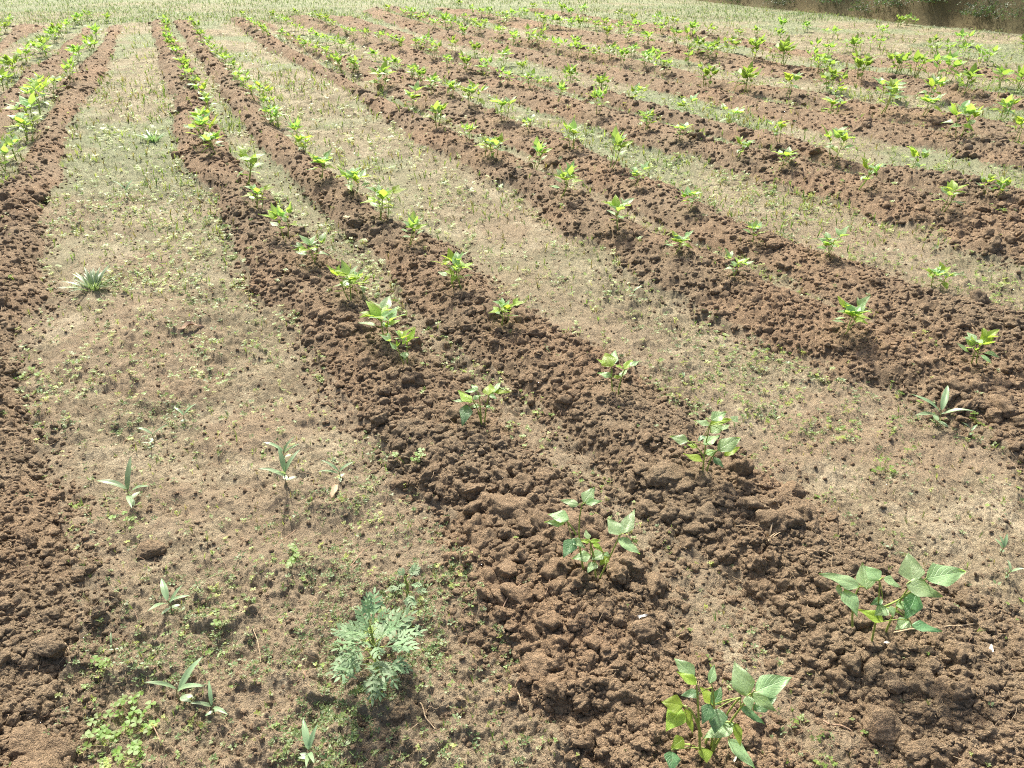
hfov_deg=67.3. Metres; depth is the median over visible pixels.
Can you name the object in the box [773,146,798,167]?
bean seedling
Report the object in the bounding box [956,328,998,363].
bean seedling
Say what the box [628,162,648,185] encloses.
bean seedling
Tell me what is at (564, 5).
bean seedling
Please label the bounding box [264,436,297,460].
lance leaf weed
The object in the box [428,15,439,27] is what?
bean seedling
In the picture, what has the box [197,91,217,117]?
bean seedling
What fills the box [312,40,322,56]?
bean seedling
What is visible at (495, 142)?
bean seedling
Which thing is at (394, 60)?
bean seedling
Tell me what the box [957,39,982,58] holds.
bean seedling
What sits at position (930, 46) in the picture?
bean seedling
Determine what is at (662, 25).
bean seedling
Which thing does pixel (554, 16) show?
bean seedling
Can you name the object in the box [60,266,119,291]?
grass tuft
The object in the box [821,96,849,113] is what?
bean seedling
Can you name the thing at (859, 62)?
bean seedling
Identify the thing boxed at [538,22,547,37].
bean seedling
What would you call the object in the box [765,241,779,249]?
soil clod
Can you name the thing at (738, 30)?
bean seedling
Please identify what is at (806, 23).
bean seedling
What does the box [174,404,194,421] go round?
lance leaf weed
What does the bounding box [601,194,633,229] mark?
bean seedling
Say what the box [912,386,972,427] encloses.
lance leaf weed
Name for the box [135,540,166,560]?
soil clod
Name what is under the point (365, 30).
bean seedling
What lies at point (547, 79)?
bean seedling
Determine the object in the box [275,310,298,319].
clover clump
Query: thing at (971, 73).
bean seedling
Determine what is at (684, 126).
bean seedling
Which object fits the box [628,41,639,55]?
bean seedling
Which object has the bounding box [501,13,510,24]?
bean seedling
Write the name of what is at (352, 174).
bean seedling
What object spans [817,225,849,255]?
bean seedling
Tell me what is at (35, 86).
bean seedling
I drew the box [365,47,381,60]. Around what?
bean seedling
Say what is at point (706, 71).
bean seedling
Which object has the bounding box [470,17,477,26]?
bean seedling
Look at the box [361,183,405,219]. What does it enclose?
bean seedling
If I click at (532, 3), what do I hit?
bean seedling
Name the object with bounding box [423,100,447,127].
bean seedling
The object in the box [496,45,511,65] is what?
bean seedling
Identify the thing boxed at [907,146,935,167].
bean seedling
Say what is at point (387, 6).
bean seedling
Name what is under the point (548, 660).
soil clods
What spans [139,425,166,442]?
lance leaf weed
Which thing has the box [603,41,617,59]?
bean seedling
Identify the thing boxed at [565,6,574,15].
bean seedling
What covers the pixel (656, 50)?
bean seedling
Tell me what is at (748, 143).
bean seedling
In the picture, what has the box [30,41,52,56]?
bean seedling
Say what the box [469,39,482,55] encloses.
bean seedling
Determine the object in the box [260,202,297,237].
bean seedling
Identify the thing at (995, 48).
bean seedling
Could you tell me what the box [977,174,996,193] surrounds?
bean seedling
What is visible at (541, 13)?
bean seedling
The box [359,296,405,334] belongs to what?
bean seedling
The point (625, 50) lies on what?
bean seedling
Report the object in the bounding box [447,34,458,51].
bean seedling
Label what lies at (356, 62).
bean seedling
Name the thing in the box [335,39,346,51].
bean seedling
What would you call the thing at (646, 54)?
bean seedling
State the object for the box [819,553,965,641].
bean seedling
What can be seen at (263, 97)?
bean seedling
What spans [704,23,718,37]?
bean seedling
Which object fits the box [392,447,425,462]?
clover clump
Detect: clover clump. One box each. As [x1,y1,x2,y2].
[13,361,42,379]
[82,691,159,755]
[90,655,109,671]
[109,511,136,533]
[114,742,145,767]
[211,608,220,628]
[216,373,230,386]
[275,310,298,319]
[279,543,299,567]
[350,254,377,264]
[368,606,385,628]
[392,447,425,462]
[871,456,895,474]
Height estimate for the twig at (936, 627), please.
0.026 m
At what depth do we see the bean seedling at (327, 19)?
12.13 m
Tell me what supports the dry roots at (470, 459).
on the ground at (236, 38)
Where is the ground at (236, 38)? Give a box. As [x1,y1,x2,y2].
[0,0,1023,767]
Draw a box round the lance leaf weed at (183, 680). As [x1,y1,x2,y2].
[145,656,203,702]
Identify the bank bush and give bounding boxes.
[763,0,793,6]
[816,0,841,3]
[835,0,883,13]
[874,0,912,6]
[908,0,947,2]
[949,0,1007,18]
[978,0,1023,19]
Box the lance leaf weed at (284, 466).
[258,445,299,484]
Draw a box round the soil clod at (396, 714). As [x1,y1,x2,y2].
[386,705,408,726]
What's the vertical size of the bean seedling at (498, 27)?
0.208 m
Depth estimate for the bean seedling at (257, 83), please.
7.68 m
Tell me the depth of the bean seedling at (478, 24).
11.79 m
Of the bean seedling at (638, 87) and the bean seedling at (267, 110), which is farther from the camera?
the bean seedling at (638, 87)
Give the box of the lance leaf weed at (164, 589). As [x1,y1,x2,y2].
[148,578,190,613]
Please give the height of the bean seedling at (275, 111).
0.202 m
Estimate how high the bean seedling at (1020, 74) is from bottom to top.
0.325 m
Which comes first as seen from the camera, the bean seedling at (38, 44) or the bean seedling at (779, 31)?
the bean seedling at (38, 44)
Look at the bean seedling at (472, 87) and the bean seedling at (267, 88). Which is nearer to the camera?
the bean seedling at (472, 87)
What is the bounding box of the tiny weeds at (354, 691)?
[0,9,1023,767]
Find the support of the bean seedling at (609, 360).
on the ground at (236, 38)
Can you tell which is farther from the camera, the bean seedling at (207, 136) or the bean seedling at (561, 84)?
the bean seedling at (561, 84)
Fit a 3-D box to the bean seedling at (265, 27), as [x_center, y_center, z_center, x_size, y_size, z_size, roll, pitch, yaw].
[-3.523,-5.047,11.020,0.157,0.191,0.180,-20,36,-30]
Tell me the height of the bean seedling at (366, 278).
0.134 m
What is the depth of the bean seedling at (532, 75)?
7.72 m
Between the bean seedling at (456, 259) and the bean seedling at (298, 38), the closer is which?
the bean seedling at (456, 259)
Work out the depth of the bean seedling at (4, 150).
5.36 m
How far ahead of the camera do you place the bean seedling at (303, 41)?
10.38 m
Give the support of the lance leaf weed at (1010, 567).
on the ground at (236, 38)
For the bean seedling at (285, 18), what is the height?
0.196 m
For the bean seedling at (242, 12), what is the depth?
13.14 m
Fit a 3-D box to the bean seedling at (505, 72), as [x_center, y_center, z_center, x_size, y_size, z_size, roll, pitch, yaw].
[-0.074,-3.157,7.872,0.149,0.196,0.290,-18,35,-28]
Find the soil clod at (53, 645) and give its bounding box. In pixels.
[27,633,67,657]
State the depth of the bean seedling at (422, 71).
7.87 m
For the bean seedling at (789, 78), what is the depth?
7.46 m
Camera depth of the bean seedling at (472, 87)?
6.86 m
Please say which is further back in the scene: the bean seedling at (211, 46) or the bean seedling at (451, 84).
the bean seedling at (211, 46)
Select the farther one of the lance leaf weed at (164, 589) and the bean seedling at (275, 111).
the bean seedling at (275, 111)
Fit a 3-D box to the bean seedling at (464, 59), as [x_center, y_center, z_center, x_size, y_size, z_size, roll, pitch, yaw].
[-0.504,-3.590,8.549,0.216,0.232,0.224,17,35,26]
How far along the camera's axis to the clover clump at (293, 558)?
2.07 m
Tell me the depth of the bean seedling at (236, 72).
8.02 m
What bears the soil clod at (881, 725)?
on the ground at (236, 38)
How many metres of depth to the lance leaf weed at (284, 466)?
2.32 m
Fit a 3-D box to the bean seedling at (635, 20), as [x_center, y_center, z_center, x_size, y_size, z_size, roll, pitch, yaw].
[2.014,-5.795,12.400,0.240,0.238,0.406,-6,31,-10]
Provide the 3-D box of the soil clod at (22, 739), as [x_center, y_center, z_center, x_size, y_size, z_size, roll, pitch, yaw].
[-1.001,0.745,1.591,0.092,0.055,0.074,0,31,0]
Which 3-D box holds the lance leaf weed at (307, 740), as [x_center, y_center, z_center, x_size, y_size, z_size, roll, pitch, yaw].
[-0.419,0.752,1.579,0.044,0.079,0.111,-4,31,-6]
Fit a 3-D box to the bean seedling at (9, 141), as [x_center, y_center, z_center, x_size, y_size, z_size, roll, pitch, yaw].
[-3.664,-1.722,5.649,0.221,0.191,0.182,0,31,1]
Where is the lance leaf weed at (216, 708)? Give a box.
[191,681,227,715]
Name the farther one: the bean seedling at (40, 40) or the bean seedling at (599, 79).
the bean seedling at (40, 40)
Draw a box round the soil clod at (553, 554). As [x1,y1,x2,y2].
[540,551,557,557]
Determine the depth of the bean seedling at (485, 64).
8.35 m
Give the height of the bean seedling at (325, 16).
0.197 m
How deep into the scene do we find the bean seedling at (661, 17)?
13.27 m
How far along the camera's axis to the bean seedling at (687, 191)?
4.39 m
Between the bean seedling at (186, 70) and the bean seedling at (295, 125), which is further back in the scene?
the bean seedling at (186, 70)
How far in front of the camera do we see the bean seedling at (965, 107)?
5.97 m
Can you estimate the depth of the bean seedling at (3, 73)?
7.86 m
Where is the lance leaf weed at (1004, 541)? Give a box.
[996,534,1007,554]
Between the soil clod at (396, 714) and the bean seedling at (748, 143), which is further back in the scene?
the bean seedling at (748, 143)
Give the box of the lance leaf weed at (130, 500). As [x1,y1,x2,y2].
[96,455,147,507]
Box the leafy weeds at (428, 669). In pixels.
[2,209,1015,767]
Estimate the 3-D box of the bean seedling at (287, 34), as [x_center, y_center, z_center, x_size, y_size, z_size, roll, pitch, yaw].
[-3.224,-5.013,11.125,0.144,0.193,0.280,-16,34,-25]
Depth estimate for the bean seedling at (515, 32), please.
10.80 m
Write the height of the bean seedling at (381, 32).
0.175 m
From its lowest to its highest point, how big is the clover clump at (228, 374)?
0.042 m
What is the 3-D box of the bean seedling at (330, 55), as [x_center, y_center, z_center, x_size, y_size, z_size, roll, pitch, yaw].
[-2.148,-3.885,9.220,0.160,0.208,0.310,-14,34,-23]
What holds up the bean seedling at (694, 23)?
on the ground at (236, 38)
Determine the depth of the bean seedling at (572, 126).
5.63 m
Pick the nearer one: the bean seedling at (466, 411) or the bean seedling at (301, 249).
the bean seedling at (466, 411)
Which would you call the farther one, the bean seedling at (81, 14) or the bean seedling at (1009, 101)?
the bean seedling at (81, 14)
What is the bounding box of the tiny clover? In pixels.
[0,9,1023,767]
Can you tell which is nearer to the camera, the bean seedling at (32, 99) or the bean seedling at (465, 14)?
the bean seedling at (32, 99)
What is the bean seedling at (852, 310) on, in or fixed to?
on the ground at (236, 38)
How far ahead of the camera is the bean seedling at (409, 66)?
8.23 m
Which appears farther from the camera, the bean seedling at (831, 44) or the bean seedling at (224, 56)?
the bean seedling at (831, 44)
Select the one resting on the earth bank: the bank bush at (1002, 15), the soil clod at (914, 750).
the bank bush at (1002, 15)
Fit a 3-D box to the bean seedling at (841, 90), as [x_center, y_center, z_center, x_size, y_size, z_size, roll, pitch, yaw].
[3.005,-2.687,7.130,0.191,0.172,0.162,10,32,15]
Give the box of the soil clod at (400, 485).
[392,478,407,490]
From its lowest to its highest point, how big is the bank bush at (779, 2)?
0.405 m
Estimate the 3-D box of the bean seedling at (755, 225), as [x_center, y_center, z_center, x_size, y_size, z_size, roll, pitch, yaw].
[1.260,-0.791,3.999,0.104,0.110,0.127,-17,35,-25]
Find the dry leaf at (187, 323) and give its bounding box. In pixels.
[179,321,204,329]
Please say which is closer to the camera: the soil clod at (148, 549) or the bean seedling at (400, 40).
the soil clod at (148, 549)
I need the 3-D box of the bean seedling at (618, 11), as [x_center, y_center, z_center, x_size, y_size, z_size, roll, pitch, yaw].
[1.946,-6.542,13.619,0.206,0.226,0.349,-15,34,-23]
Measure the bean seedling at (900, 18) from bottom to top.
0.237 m
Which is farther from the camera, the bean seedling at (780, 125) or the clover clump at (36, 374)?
the bean seedling at (780, 125)
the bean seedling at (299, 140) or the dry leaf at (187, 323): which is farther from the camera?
the bean seedling at (299, 140)
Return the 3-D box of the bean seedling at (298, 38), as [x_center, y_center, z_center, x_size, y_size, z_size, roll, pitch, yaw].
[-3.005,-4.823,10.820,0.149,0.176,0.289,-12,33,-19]
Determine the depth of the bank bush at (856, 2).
14.18 m
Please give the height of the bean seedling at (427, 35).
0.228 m
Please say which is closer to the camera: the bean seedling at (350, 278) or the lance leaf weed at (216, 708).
the lance leaf weed at (216, 708)
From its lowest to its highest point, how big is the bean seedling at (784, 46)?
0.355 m
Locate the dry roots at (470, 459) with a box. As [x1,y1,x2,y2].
[0,49,1023,767]
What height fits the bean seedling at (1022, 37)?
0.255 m
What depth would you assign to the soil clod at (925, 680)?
1.67 m
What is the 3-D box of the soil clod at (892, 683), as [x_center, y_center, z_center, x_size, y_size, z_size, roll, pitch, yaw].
[0.847,0.662,1.697,0.060,0.037,0.054,0,31,0]
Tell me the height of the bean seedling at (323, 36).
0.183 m
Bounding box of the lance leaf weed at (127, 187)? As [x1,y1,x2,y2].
[114,180,136,198]
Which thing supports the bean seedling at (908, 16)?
on the ground at (236, 38)
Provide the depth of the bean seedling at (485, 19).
12.75 m
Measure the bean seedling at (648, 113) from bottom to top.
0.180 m
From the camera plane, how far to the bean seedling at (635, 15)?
13.05 m
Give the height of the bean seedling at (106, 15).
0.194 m
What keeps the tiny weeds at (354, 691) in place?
on the ground at (236, 38)
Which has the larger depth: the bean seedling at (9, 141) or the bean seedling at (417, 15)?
the bean seedling at (417, 15)
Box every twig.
[420,702,434,728]
[823,720,850,730]
[893,623,974,633]
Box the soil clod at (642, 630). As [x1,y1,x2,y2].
[628,617,658,642]
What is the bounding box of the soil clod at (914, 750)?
[899,738,934,764]
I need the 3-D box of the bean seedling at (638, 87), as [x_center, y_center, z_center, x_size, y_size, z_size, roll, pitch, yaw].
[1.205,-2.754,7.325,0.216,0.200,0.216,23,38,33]
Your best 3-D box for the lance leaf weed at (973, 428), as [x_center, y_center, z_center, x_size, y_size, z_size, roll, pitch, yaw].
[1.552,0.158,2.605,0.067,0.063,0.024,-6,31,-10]
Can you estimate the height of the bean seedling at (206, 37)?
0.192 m
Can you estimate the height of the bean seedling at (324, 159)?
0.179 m
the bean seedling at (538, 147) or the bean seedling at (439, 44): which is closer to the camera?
the bean seedling at (538, 147)
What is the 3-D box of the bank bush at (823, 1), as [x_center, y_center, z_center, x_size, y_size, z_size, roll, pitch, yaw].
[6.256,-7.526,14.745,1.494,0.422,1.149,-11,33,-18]
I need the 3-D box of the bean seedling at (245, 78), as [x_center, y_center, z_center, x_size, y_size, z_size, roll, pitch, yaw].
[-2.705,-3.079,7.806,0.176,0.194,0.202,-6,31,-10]
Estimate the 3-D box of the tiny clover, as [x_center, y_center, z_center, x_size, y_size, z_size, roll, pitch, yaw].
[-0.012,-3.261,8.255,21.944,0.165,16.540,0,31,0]
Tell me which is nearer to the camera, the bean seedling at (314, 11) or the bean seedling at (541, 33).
the bean seedling at (541, 33)
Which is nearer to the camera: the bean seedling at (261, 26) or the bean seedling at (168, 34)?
the bean seedling at (168, 34)
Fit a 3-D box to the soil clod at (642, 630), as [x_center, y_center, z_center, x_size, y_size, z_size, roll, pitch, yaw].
[0.300,0.581,1.800,0.079,0.072,0.069,-10,32,-16]
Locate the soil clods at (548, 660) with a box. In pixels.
[0,6,1023,767]
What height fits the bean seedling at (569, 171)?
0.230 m
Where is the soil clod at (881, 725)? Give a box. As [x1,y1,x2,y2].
[860,703,903,749]
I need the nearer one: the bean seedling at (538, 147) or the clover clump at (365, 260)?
the clover clump at (365, 260)
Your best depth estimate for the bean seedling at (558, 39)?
10.03 m
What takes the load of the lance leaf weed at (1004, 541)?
on the ground at (236, 38)
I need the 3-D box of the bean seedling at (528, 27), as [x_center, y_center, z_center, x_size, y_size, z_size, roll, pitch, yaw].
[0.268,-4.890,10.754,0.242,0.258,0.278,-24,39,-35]
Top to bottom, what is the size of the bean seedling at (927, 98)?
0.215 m
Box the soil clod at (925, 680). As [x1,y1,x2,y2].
[922,676,933,687]
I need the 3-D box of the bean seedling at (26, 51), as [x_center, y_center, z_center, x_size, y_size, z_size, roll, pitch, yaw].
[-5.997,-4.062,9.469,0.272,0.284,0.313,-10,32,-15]
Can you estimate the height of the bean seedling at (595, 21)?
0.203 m
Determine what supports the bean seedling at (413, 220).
on the ground at (236, 38)
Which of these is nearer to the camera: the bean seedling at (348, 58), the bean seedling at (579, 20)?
the bean seedling at (348, 58)
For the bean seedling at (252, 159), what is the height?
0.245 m
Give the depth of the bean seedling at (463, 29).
11.16 m
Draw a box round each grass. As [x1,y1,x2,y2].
[0,0,915,28]
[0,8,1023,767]
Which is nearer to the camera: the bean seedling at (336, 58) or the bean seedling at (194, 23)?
the bean seedling at (336, 58)
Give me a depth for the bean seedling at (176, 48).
9.27 m
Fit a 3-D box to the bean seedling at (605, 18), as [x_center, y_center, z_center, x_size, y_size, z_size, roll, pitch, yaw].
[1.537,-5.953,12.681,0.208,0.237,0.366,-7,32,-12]
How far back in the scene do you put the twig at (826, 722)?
1.65 m
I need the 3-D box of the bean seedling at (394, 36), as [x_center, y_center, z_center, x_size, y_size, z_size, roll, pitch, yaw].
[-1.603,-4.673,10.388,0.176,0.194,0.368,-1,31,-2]
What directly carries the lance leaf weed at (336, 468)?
on the ground at (236, 38)
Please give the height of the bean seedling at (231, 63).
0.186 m
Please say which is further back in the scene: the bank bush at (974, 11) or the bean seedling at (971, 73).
the bank bush at (974, 11)
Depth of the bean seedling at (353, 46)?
10.21 m
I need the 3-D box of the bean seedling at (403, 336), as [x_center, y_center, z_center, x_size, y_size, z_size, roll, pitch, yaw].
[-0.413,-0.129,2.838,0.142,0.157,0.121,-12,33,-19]
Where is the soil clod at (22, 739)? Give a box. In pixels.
[2,725,48,758]
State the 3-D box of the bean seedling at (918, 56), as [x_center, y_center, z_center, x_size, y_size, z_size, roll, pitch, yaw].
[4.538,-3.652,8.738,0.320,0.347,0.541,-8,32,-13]
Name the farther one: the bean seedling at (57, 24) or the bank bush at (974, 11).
the bank bush at (974, 11)
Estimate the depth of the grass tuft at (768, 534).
2.06 m
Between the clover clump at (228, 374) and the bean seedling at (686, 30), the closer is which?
the clover clump at (228, 374)
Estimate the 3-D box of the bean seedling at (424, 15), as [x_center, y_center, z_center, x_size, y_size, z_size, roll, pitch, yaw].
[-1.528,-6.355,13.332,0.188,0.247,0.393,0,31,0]
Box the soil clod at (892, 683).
[880,672,908,694]
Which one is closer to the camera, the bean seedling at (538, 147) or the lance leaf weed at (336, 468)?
the lance leaf weed at (336, 468)
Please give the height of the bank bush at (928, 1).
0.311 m
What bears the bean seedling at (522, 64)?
on the ground at (236, 38)
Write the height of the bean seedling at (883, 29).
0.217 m
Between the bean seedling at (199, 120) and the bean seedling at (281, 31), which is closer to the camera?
the bean seedling at (199, 120)
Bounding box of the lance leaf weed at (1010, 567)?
[1005,561,1023,579]
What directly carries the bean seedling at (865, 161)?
on the ground at (236, 38)
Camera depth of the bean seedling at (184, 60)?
8.37 m
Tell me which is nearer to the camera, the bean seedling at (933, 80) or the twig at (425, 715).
the twig at (425, 715)
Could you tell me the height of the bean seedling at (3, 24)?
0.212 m
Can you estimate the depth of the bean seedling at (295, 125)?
6.01 m
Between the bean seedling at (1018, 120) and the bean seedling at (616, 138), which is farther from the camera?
the bean seedling at (1018, 120)
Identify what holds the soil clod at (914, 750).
on the ground at (236, 38)
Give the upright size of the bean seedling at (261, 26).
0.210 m
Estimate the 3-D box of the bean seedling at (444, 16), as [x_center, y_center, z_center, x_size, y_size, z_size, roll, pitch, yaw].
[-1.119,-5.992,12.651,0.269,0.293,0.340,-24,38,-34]
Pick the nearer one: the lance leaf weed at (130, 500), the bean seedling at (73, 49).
the lance leaf weed at (130, 500)
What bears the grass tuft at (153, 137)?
on the ground at (236, 38)
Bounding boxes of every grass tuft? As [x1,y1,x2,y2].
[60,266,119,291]
[136,131,167,141]
[765,523,779,540]
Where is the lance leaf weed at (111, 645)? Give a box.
[109,633,118,652]
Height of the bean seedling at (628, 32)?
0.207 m
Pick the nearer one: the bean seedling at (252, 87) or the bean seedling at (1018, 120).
the bean seedling at (1018, 120)
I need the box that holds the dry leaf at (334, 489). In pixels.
[330,484,337,497]
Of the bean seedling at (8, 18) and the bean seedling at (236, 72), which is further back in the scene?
the bean seedling at (8, 18)
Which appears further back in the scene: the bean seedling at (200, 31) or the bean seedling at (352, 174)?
the bean seedling at (200, 31)
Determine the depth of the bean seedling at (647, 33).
10.54 m
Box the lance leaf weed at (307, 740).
[298,719,316,766]
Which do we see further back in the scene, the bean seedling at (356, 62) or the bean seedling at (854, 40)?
the bean seedling at (854, 40)
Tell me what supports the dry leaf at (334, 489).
on the ground at (236, 38)
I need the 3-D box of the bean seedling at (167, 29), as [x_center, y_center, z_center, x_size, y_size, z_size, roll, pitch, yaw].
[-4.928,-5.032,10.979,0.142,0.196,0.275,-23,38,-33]
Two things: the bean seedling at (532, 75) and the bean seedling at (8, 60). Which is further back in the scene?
the bean seedling at (8, 60)
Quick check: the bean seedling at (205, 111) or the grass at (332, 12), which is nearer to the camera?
the bean seedling at (205, 111)
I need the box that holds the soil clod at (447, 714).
[438,706,465,722]
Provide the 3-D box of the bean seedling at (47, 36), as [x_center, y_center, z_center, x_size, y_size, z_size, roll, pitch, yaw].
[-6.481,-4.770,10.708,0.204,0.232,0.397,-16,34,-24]
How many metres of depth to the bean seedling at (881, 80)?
7.54 m
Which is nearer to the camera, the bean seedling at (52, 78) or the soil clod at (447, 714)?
the soil clod at (447, 714)
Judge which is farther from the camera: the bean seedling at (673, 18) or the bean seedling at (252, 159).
the bean seedling at (673, 18)
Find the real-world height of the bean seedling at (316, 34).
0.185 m
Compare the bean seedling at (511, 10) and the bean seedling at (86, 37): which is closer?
the bean seedling at (86, 37)
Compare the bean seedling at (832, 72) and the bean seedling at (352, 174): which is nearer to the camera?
the bean seedling at (352, 174)
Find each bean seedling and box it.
[0,20,11,32]
[0,53,20,78]
[0,66,13,90]
[0,135,25,160]
[0,141,14,171]
[2,92,42,124]
[5,13,13,23]
[5,113,43,140]
[12,41,33,64]
[18,79,50,114]
[20,74,50,102]
[29,34,48,50]
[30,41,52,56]
[31,70,65,96]
[36,33,53,47]
[42,26,59,42]
[45,21,69,37]
[59,18,72,31]
[59,55,75,81]
[65,43,86,61]
[68,15,79,27]
[71,12,83,22]
[81,34,96,48]
[82,9,92,19]
[82,35,97,52]
[84,22,99,38]
[101,12,110,21]
[159,17,170,30]
[160,23,172,36]
[160,31,175,44]
[164,34,180,50]
[169,43,181,60]
[172,54,190,74]
[176,61,195,83]
[184,111,218,143]
[187,73,209,89]
[188,81,208,95]
[189,106,212,131]
[191,20,200,32]
[194,27,205,40]
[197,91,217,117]
[198,35,213,47]
[199,129,224,153]
[206,41,219,50]
[210,45,222,59]
[218,50,232,63]
[225,57,238,75]
[231,65,245,82]
[231,146,265,185]
[236,69,252,86]
[239,9,246,19]
[241,83,258,98]
[241,184,273,208]
[251,80,269,96]
[255,83,272,104]
[257,20,265,34]
[257,92,275,117]
[260,104,287,127]
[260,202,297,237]
[261,26,270,38]
[261,104,278,120]
[274,26,286,39]
[281,15,289,27]
[284,32,292,42]
[286,115,306,142]
[292,231,329,261]
[294,34,302,44]
[294,131,312,152]
[299,39,310,50]
[306,10,318,20]
[306,148,335,179]
[311,30,320,41]
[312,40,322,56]
[318,33,331,43]
[320,12,329,24]
[321,44,331,58]
[325,52,338,66]
[326,18,336,29]
[327,32,341,47]
[327,259,369,300]
[332,50,345,70]
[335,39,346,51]
[336,166,370,192]
[342,41,357,53]
[343,266,371,293]
[345,26,356,38]
[345,57,359,71]
[347,55,360,72]
[357,27,370,41]
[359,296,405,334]
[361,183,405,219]
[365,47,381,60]
[368,60,396,88]
[373,29,384,41]
[378,326,417,363]
[380,56,392,64]
[383,4,391,11]
[386,30,397,43]
[388,54,403,68]
[392,36,404,49]
[401,211,426,244]
[404,80,423,109]
[405,63,418,77]
[407,7,416,14]
[410,36,423,50]
[412,12,422,22]
[413,63,428,82]
[416,31,435,48]
[420,10,428,23]
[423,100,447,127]
[424,72,441,93]
[427,40,441,58]
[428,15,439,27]
[432,248,471,288]
[436,11,451,28]
[442,52,453,66]
[444,14,462,31]
[444,78,460,97]
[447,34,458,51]
[452,382,508,425]
[456,79,489,104]
[458,50,473,71]
[459,23,471,36]
[460,12,470,21]
[460,121,478,140]
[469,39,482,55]
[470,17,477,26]
[472,22,484,30]
[474,55,492,76]
[474,136,496,154]
[476,7,484,16]
[480,18,489,27]
[482,133,508,158]
[484,5,493,17]
[488,96,516,120]
[489,297,524,325]
[493,23,507,37]
[494,66,514,81]
[495,10,503,20]
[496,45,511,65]
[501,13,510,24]
[504,8,518,18]
[508,28,520,46]
[514,59,527,73]
[518,5,529,17]
[519,68,542,89]
[521,114,539,130]
[522,23,537,40]
[529,2,537,11]
[529,29,549,46]
[529,136,551,169]
[535,10,547,25]
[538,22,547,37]
[541,74,551,86]
[544,487,639,578]
[547,13,558,28]
[551,34,567,54]
[551,160,582,197]
[553,14,563,28]
[554,79,569,101]
[558,1,566,14]
[559,118,583,148]
[561,63,581,82]
[564,15,576,29]
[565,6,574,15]
[566,40,588,56]
[570,33,580,42]
[574,14,587,28]
[579,2,586,15]
[585,44,600,60]
[586,85,609,113]
[589,72,613,88]
[591,18,601,27]
[597,350,638,394]
[600,16,609,26]
[601,24,613,37]
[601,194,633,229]
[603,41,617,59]
[606,126,632,168]
[612,18,633,33]
[613,8,627,17]
[617,44,629,63]
[622,27,634,41]
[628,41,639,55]
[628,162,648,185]
[629,13,638,21]
[629,18,646,30]
[631,82,649,99]
[637,48,655,65]
[638,107,656,129]
[639,29,654,46]
[643,46,669,61]
[648,54,673,72]
[650,10,664,21]
[653,20,667,34]
[662,658,791,767]
[664,230,693,254]
[665,15,681,26]
[668,25,698,46]
[669,411,740,471]
[671,122,692,139]
[674,93,697,110]
[681,186,703,209]
[682,44,696,62]
[687,18,700,36]
[690,36,707,51]
[696,58,721,86]
[700,40,718,60]
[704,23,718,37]
[710,37,733,57]
[719,100,744,122]
[723,34,742,52]
[724,247,753,276]
[727,61,763,92]
[734,27,743,38]
[734,135,754,157]
[744,219,765,241]
[745,34,766,59]
[751,25,761,36]
[765,36,798,64]
[767,119,788,141]
[773,26,786,37]
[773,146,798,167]
[778,14,786,29]
[778,72,802,97]
[801,20,812,31]
[806,47,827,69]
[809,36,837,56]
[813,53,839,72]
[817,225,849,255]
[818,67,849,94]
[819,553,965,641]
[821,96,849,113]
[821,124,855,158]
[822,25,841,38]
[828,85,847,100]
[833,295,871,334]
[839,34,864,52]
[849,48,879,78]
[858,156,885,189]
[867,33,886,46]
[872,77,906,99]
[875,22,889,35]
[876,78,905,113]
[887,47,913,73]
[893,49,940,76]
[896,13,906,25]
[900,12,918,24]
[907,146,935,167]
[917,74,949,97]
[917,92,945,115]
[922,261,959,288]
[926,38,943,56]
[931,34,942,45]
[932,180,967,211]
[933,48,967,82]
[942,100,984,137]
[944,38,956,53]
[952,63,986,93]
[955,28,976,41]
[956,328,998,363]
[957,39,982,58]
[977,45,1000,63]
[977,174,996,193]
[989,94,1022,118]
[992,176,1015,194]
[993,64,1022,88]
[993,66,1023,90]
[1008,115,1023,141]
[1019,34,1023,52]
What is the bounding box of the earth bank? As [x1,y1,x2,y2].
[696,0,1023,33]
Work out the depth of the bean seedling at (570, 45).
9.77 m
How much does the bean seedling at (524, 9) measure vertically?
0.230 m
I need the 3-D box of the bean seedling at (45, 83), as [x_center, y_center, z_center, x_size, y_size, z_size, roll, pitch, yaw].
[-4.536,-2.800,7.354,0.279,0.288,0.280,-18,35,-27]
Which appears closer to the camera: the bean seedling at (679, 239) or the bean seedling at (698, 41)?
the bean seedling at (679, 239)
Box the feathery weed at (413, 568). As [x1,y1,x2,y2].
[384,562,427,608]
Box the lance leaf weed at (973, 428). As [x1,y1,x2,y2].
[964,423,977,436]
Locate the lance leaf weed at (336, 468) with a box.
[318,460,351,481]
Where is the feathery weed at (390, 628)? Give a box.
[325,587,427,706]
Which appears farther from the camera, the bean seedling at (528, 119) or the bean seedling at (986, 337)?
the bean seedling at (528, 119)
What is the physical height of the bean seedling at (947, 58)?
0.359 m
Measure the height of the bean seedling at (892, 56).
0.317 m
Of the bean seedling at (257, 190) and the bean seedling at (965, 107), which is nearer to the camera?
the bean seedling at (257, 190)
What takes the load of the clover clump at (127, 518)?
on the ground at (236, 38)
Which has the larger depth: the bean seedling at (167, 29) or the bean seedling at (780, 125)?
the bean seedling at (167, 29)
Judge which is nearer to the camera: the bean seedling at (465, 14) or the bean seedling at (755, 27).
the bean seedling at (755, 27)
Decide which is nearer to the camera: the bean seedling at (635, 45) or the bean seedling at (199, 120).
the bean seedling at (199, 120)
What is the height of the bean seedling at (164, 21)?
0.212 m
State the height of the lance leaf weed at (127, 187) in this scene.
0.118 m
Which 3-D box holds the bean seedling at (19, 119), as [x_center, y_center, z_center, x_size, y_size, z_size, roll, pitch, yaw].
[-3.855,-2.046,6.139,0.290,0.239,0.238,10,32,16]
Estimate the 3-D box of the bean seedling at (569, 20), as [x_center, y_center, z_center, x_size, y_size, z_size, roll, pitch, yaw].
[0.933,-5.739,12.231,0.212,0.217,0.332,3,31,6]

